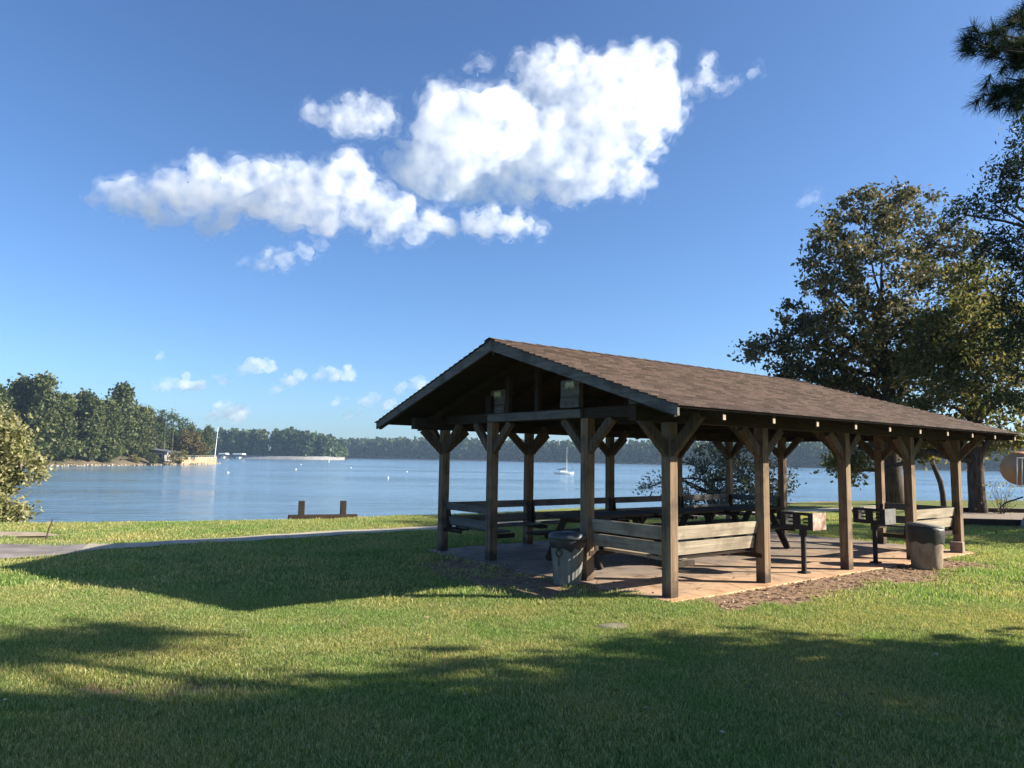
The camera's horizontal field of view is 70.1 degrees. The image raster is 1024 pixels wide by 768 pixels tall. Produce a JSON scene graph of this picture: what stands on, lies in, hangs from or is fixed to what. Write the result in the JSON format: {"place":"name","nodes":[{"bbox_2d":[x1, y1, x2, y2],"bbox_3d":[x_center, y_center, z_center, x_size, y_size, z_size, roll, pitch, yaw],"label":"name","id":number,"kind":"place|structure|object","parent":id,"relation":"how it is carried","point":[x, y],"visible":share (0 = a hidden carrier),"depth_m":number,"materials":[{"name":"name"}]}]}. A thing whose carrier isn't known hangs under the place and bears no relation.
{"place":"outdoors","nodes":[
{"label":"outdoors","id":0,"kind":"place"},
{"bbox_2d":[0,531,57,535],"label":"sand track","id":1,"kind":"structure","parent":0,"point":[5,533],"depth_m":15.34,"materials":[{"name":"beige sand"}]},
{"bbox_2d":[0,543,86,558],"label":"asphalt path","id":2,"kind":"structure","parent":0,"point":[17,550],"depth_m":12.82,"materials":[{"name":"grey asphalt"}]},
{"bbox_2d":[17,454,190,466],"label":"peninsula","id":3,"kind":"object","parent":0,"point":[114,461],"visible":0.18,"depth_m":218.38,"materials":[{"name":"soil"}]},
{"bbox_2d":[0,383,19,431],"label":"broadleaf tree","id":4,"kind":"object","parent":3,"relation":"on","point":[6,398],"visible":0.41,"depth_m":192.23,"materials":[{"name":"green plant"}]},
{"bbox_2d":[6,373,33,456],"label":"broadleaf tree","id":5,"kind":"object","parent":3,"relation":"on","point":[18,387],"visible":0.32,"depth_m":199.81,"materials":[{"name":"green plant"}]},
{"bbox_2d":[20,370,62,457],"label":"broadleaf tree","id":6,"kind":"object","parent":3,"relation":"on","point":[43,397],"visible":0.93,"depth_m":197.95,"materials":[{"name":"green plant"}]},
{"bbox_2d":[39,391,85,461],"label":"broadleaf tree","id":7,"kind":"object","parent":3,"relation":"on","point":[67,446],"visible":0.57,"depth_m":204.35,"materials":[{"name":"green plant"}]},
{"bbox_2d":[57,391,78,457],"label":"broadleaf tree","id":8,"kind":"object","parent":3,"relation":"on","point":[73,421],"visible":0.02,"depth_m":214.71,"materials":[{"name":"green plant"}]},
{"bbox_2d":[72,387,101,459],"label":"broadleaf tree","id":9,"kind":"object","parent":3,"relation":"on","point":[80,396],"visible":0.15,"depth_m":217.21,"materials":[{"name":"green plant"}]},
{"bbox_2d":[72,393,109,461],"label":"broadleaf tree","id":10,"kind":"object","parent":3,"relation":"on","point":[91,419],"visible":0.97,"depth_m":212.44,"materials":[{"name":"green plant"}]},
{"bbox_2d":[96,395,126,462],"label":"broadleaf tree","id":11,"kind":"object","parent":3,"relation":"on","point":[113,448],"visible":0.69,"depth_m":219.40,"materials":[{"name":"green plant"}]},
{"bbox_2d":[15,462,220,466],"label":"shore rocks","id":12,"kind":"object","parent":3,"relation":"on","point":[122,465],"visible":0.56,"depth_m":219.69,"materials":[{"name":"grey stone"}]},
{"bbox_2d":[101,381,141,456],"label":"broadleaf tree","id":13,"kind":"object","parent":3,"relation":"on","point":[124,392],"visible":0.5,"depth_m":233.83,"materials":[{"name":"green plant"}]},
{"bbox_2d":[128,453,140,462],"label":"shore shrub","id":14,"kind":"object","parent":3,"relation":"on","point":[134,458],"visible":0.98,"depth_m":229.85,"materials":[{"name":"green plant"}]},
{"bbox_2d":[123,406,155,457],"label":"broadleaf tree","id":15,"kind":"object","parent":3,"relation":"on","point":[142,447],"visible":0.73,"depth_m":242.43,"materials":[{"name":"green plant"}]},
{"bbox_2d":[145,452,158,464],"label":"shore shrub","id":16,"kind":"object","parent":3,"relation":"on","point":[152,458],"visible":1,"depth_m":234.00,"materials":[{"name":"green plant"}]},
{"bbox_2d":[146,405,158,445],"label":"broadleaf tree","id":17,"kind":"object","parent":3,"relation":"on","point":[152,427],"visible":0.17,"depth_m":262.98,"materials":[{"name":"green plant"}]},
{"bbox_2d":[152,435,162,448],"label":"broadleaf tree","id":18,"kind":"object","parent":3,"relation":"on","point":[159,441],"visible":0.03,"depth_m":270.09,"materials":[{"name":"green plant"}]},
{"bbox_2d":[149,421,173,446],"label":"pine tree","id":19,"kind":"object","parent":3,"relation":"on","point":[160,428],"visible":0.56,"depth_m":267.60,"materials":[{"name":"green plant"}]},
{"bbox_2d":[154,414,170,449],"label":"broadleaf tree","id":20,"kind":"object","parent":3,"relation":"on","point":[161,445],"visible":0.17,"depth_m":276.27,"materials":[{"name":"green plant"}]},
{"bbox_2d":[148,448,178,460],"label":"lake house","id":21,"kind":"structure","parent":3,"relation":"on","point":[162,454],"depth_m":243.82,"materials":[{"name":"metal"}]},
{"bbox_2d":[165,433,171,449],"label":"broadleaf tree","id":22,"kind":"object","parent":3,"relation":"on","point":[167,440],"visible":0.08,"depth_m":290.67,"materials":[{"name":"green plant"}]},
{"bbox_2d":[155,408,182,448],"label":"pine tree","id":23,"kind":"object","parent":3,"relation":"on","point":[165,419],"visible":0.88,"depth_m":271.67,"materials":[{"name":"green plant"}]},
{"bbox_2d":[160,414,185,450],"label":"pine tree","id":24,"kind":"object","parent":3,"relation":"on","point":[173,420],"visible":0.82,"depth_m":274.82,"materials":[{"name":"green plant"}]},
{"bbox_2d":[168,428,177,449],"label":"broadleaf tree","id":25,"kind":"object","parent":3,"relation":"on","point":[174,437],"visible":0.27,"depth_m":293.82,"materials":[{"name":"green plant"}]},
{"bbox_2d":[169,429,188,456],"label":"broadleaf tree","id":26,"kind":"object","parent":3,"relation":"on","point":[177,436],"visible":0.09,"depth_m":291.54,"materials":[{"name":"green plant"}]},
{"bbox_2d":[170,416,196,455],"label":"pine tree","id":27,"kind":"object","parent":3,"relation":"on","point":[189,424],"visible":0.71,"depth_m":279.48,"materials":[{"name":"green plant"}]},
{"bbox_2d":[170,429,212,456],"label":"tree","id":28,"kind":"object","parent":3,"relation":"on","point":[188,441],"visible":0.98,"depth_m":259.82,"materials":[{"name":"brown plant"}]},
{"bbox_2d":[185,425,199,456],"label":"broadleaf tree","id":29,"kind":"object","parent":3,"relation":"on","point":[192,429],"visible":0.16,"depth_m":295.10,"materials":[{"name":"green plant"}]},
{"bbox_2d":[180,456,216,464],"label":"sea wall","id":30,"kind":"structure","parent":3,"relation":"on","point":[207,460],"depth_m":268.14,"materials":[{"name":"beige concrete"}]},
{"bbox_2d":[194,431,206,456],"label":"broadleaf tree","id":31,"kind":"object","parent":3,"relation":"on","point":[202,438],"visible":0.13,"depth_m":298.41,"materials":[{"name":"green plant"}]},
{"bbox_2d":[202,424,215,456],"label":"broadleaf tree","id":32,"kind":"object","parent":3,"relation":"on","point":[208,436],"visible":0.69,"depth_m":300.86,"materials":[{"name":"green plant"}]},
{"bbox_2d":[166,449,188,464],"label":"shore shrub","id":33,"kind":"object","parent":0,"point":[173,455],"visible":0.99,"depth_m":241.35,"materials":[{"name":"green plant"}]},
{"bbox_2d":[193,454,344,459],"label":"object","id":34,"kind":"structure","parent":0,"point":[268,456],"depth_m":584.38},
{"bbox_2d":[169,426,348,458],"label":"woods","id":35,"kind":"object","parent":34,"relation":"on","point":[290,441],"visible":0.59,"depth_m":599.68,"materials":[{"name":"green plant"}]},
{"bbox_2d":[349,457,519,461],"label":"distant bank","id":36,"kind":"structure","parent":0,"point":[437,458],"depth_m":791.27,"materials":[{"name":"soil"}]},
{"bbox_2d":[316,436,523,459],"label":"distant woods","id":37,"kind":"object","parent":36,"relation":"on","point":[423,448],"visible":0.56,"depth_m":803.45,"materials":[{"name":"green plant"}]},
{"bbox_2d":[0,500,1023,767],"bbox_3d":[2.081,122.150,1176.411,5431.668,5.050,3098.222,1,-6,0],"label":"lawn","id":38,"kind":"structure","parent":0,"point":[552,588],"depth_m":9.95,"materials":[{"name":"green plant"}]},
{"bbox_2d":[0,404,55,522],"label":"bank shrub","id":39,"kind":"object","parent":38,"relation":"on","point":[14,439],"visible":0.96,"depth_m":19.63,"materials":[{"name":"green plant"}]},
{"bbox_2d":[45,519,52,539],"bbox_3d":[-9.159,2.909,14.417,0.129,0.476,0.031,5,-7,-36],"label":"stake","id":40,"kind":"object","parent":38,"relation":"on","point":[48,530],"visible":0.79,"depth_m":14.41,"materials":[{"name":"wood"}]},
{"bbox_2d":[288,501,357,518],"bbox_3d":[-5.216,3.514,20.161,1.857,0.560,0.220,3,-6,-21],"label":"timber barrier","id":41,"kind":"object","parent":38,"relation":"on","point":[301,510],"visible":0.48,"depth_m":20.05,"materials":[{"name":"brown wood"}]},
{"bbox_2d":[79,505,875,551],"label":"footpath","id":42,"kind":"structure","parent":38,"relation":"on","point":[94,546],"depth_m":15.53,"materials":[{"name":"concrete"}]},
{"bbox_2d":[0,585,1023,767],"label":"grass","id":43,"kind":"structure","parent":38,"relation":"on","point":[742,644],"depth_m":5.69,"materials":[{"name":"green plant"}]},
{"bbox_2d":[0,507,1023,612],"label":"lawn grass","id":44,"kind":"structure","parent":38,"relation":"on","point":[995,541],"depth_m":11.90,"materials":[{"name":"green plant"}]},
{"bbox_2d":[1,550,1022,765],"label":"fallen leaves","id":45,"kind":"object","parent":38,"relation":"on","point":[308,746],"visible":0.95,"depth_m":5.76,"materials":[{"name":"brown plant"}]},
{"bbox_2d":[548,531,586,585],"bbox_3d":[0.762,2.394,10.053,0.536,0.715,0.536,1,-6,0],"label":"trash can","id":46,"kind":"object","parent":38,"relation":"on","point":[567,548],"visible":0.99,"depth_m":9.87,"materials":[{"name":"plastic"}]},
{"bbox_2d":[593,623,629,628],"bbox_3d":[1.072,2.552,7.662,0.454,0.048,0.236,3,-6,-17],"label":"flat stone","id":47,"kind":"object","parent":38,"relation":"on","point":[611,625],"visible":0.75,"depth_m":7.62,"materials":[{"name":"beige stone"}]},
{"bbox_2d":[426,531,973,602],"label":"concrete slab","id":48,"kind":"structure","parent":38,"relation":"on","point":[714,574],"depth_m":11.83,"materials":[{"name":"beige concrete"}]},
{"bbox_2d":[526,510,661,569],"bbox_3d":[1.458,2.559,12.066,1.820,0.813,1.682,5,-7,-37],"label":"picnic table","id":49,"kind":"object","parent":48,"relation":"on","point":[634,517],"visible":0.55,"depth_m":12.02,"materials":[{"name":"brown wood"}]},
{"bbox_2d":[626,507,732,559],"bbox_3d":[2.982,2.703,13.258,1.820,0.813,1.682,5,-7,-37],"label":"picnic table","id":50,"kind":"object","parent":48,"relation":"on","point":[706,513],"visible":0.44,"depth_m":13.36,"materials":[{"name":"brown wood"}]},
{"bbox_2d":[374,337,1020,597],"bbox_3d":[3.638,1.404,13.860,10.189,3.476,7.208,5,-7,-37],"label":"picnic shelter","id":51,"kind":"object","parent":48,"relation":"on","point":[672,412],"visible":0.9,"depth_m":11.98,"materials":[{"name":"brown wood"}]},
{"bbox_2d":[491,389,505,413],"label":"bat house","id":52,"kind":"structure","parent":51,"relation":"attached to","point":[499,396],"depth_m":12.31,"materials":[{"name":"grey wood"}]},
{"bbox_2d":[560,380,582,407],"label":"bat house","id":53,"kind":"structure","parent":51,"relation":"attached to","point":[571,393],"depth_m":10.52,"materials":[{"name":"grey wood"}]},
{"bbox_2d":[678,505,806,550],"bbox_3d":[4.543,2.842,14.403,1.820,0.813,1.682,5,-7,-37],"label":"picnic table","id":54,"kind":"object","parent":48,"relation":"on","point":[733,511],"visible":0.46,"depth_m":14.35,"materials":[{"name":"brown wood"}]},
{"bbox_2d":[780,510,825,573],"bbox_3d":[4.487,2.437,11.227,0.372,0.930,0.548,5,-7,-37],"label":"park grill","id":55,"kind":"object","parent":48,"relation":"on","point":[790,519],"visible":1,"depth_m":11.16,"materials":[{"name":"black metal"}]},
{"bbox_2d":[853,507,895,563],"bbox_3d":[6.202,2.587,12.465,0.372,0.930,0.548,5,-7,-37],"label":"park grill","id":56,"kind":"object","parent":48,"relation":"on","point":[887,517],"visible":1,"depth_m":12.40,"materials":[{"name":"black metal"}]},
{"bbox_2d":[950,541,964,552],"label":"stone block","id":57,"kind":"structure","parent":48,"relation":"on","point":[957,547],"depth_m":14.07,"materials":[{"name":"beige stone"}]},
{"bbox_2d":[435,551,1000,615],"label":"dry leaves","id":58,"kind":"object","parent":38,"relation":"on","point":[808,581],"visible":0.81,"depth_m":10.25,"materials":[{"name":"brown plant"}]},
{"bbox_2d":[632,441,811,505],"bbox_3d":[8.499,3.762,29.786,7.081,3.773,3.327,1,-6,0],"label":"arching bush","id":59,"kind":"object","parent":38,"relation":"on","point":[745,479],"visible":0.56,"depth_m":29.50,"materials":[{"name":"green plant"}]},
{"bbox_2d":[726,175,997,503],"bbox_3d":[15.540,-2.151,30.995,12.579,14.645,7.324,2,-6,-12],"label":"oak tree","id":60,"kind":"object","parent":38,"relation":"on","point":[881,327],"visible":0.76,"depth_m":30.63,"materials":[{"name":"green plant"}]},
{"bbox_2d":[906,522,944,569],"bbox_3d":[6.923,2.695,12.197,0.570,0.747,0.569,1,-6,0],"label":"trash barrel","id":61,"kind":"object","parent":38,"relation":"on","point":[926,541],"visible":1,"depth_m":11.99,"materials":[{"name":"beige concrete"}]},
{"bbox_2d":[938,507,1023,519],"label":"mulch bed","id":62,"kind":"object","parent":38,"relation":"on","point":[996,515],"depth_m":24.57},
{"bbox_2d":[813,253,1023,512],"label":"yellowing tree","id":63,"kind":"object","parent":62,"relation":"on","point":[941,345],"visible":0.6,"depth_m":26.65,"materials":[{"name":"green plant"}]},
{"bbox_2d":[890,409,962,505],"bbox_3d":[16.753,2.989,28.827,4.190,4.082,2.173,1,-6,0],"label":"slim tree","id":64,"kind":"object","parent":62,"relation":"on","point":[943,502],"visible":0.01,"depth_m":28.71,"materials":[{"name":"brown plant"}]},
{"bbox_2d":[928,105,1023,417],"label":"dark tree","id":65,"kind":"object","parent":62,"relation":"on","point":[1007,171],"visible":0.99,"depth_m":22.23,"materials":[{"name":"green plant"}]},
{"bbox_2d":[963,518,1021,526],"bbox_3d":[21.415,4.015,20.033,17.191,0.200,0.160,0,-6,7],"label":"border timber","id":66,"kind":"object","parent":62,"relation":"on","point":[997,522],"depth_m":20.94,"materials":[{"name":"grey wood"}]},
{"bbox_2d":[963,507,1023,512],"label":"border timber","id":67,"kind":"object","parent":62,"relation":"on","point":[1013,510],"depth_m":26.35,"materials":[{"name":"brown wood"}]},
{"bbox_2d":[981,478,1023,513],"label":"twiggy shrub","id":68,"kind":"object","parent":62,"relation":"on","point":[1003,508],"visible":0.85,"depth_m":25.68,"materials":[{"name":"green plant"}]},
{"bbox_2d":[1000,451,1023,506],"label":"tube slide","id":69,"kind":"object","parent":62,"relation":"on","point":[1012,468],"visible":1,"depth_m":22.43,"materials":[{"name":"orange plastic"}]},
{"bbox_2d":[949,0,1023,122],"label":"pine tree","id":70,"kind":"object","parent":38,"relation":"on","point":[1003,90],"visible":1,"depth_m":7.30,"materials":[{"name":"green plant"}]},
{"bbox_2d":[0,0,1023,450],"label":"sky","id":71,"kind":"structure","parent":0,"point":[269,215],"materials":[{"name":"blue"}]},
{"bbox_2d":[9,458,1023,522],"bbox_3d":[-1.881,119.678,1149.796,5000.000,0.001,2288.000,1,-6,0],"label":"lake","id":72,"kind":"structure","parent":0,"point":[254,489],"depth_m":102.81,"materials":[{"name":"blue liquid"}]},
{"bbox_2d":[232,453,245,458],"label":"boat dock","id":73,"kind":"object","parent":72,"relation":"on","point":[239,454],"visible":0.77,"depth_m":569.09,"materials":[{"name":"white paint"}]},
{"bbox_2d":[554,460,573,473],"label":"sailboat","id":74,"kind":"object","parent":72,"relation":"on","point":[565,472],"visible":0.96,"depth_m":200.43,"materials":[{"name":"white paint"}]},
{"bbox_2d":[520,460,999,470],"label":"bank","id":75,"kind":"structure","parent":0,"point":[985,469],"depth_m":580.03,"materials":[{"name":"soil"}]},
{"bbox_2d":[516,439,1023,469],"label":"wooded shore","id":76,"kind":"structure","parent":0,"point":[807,454],"depth_m":655.33,"materials":[{"name":"green plant"}]}
]}

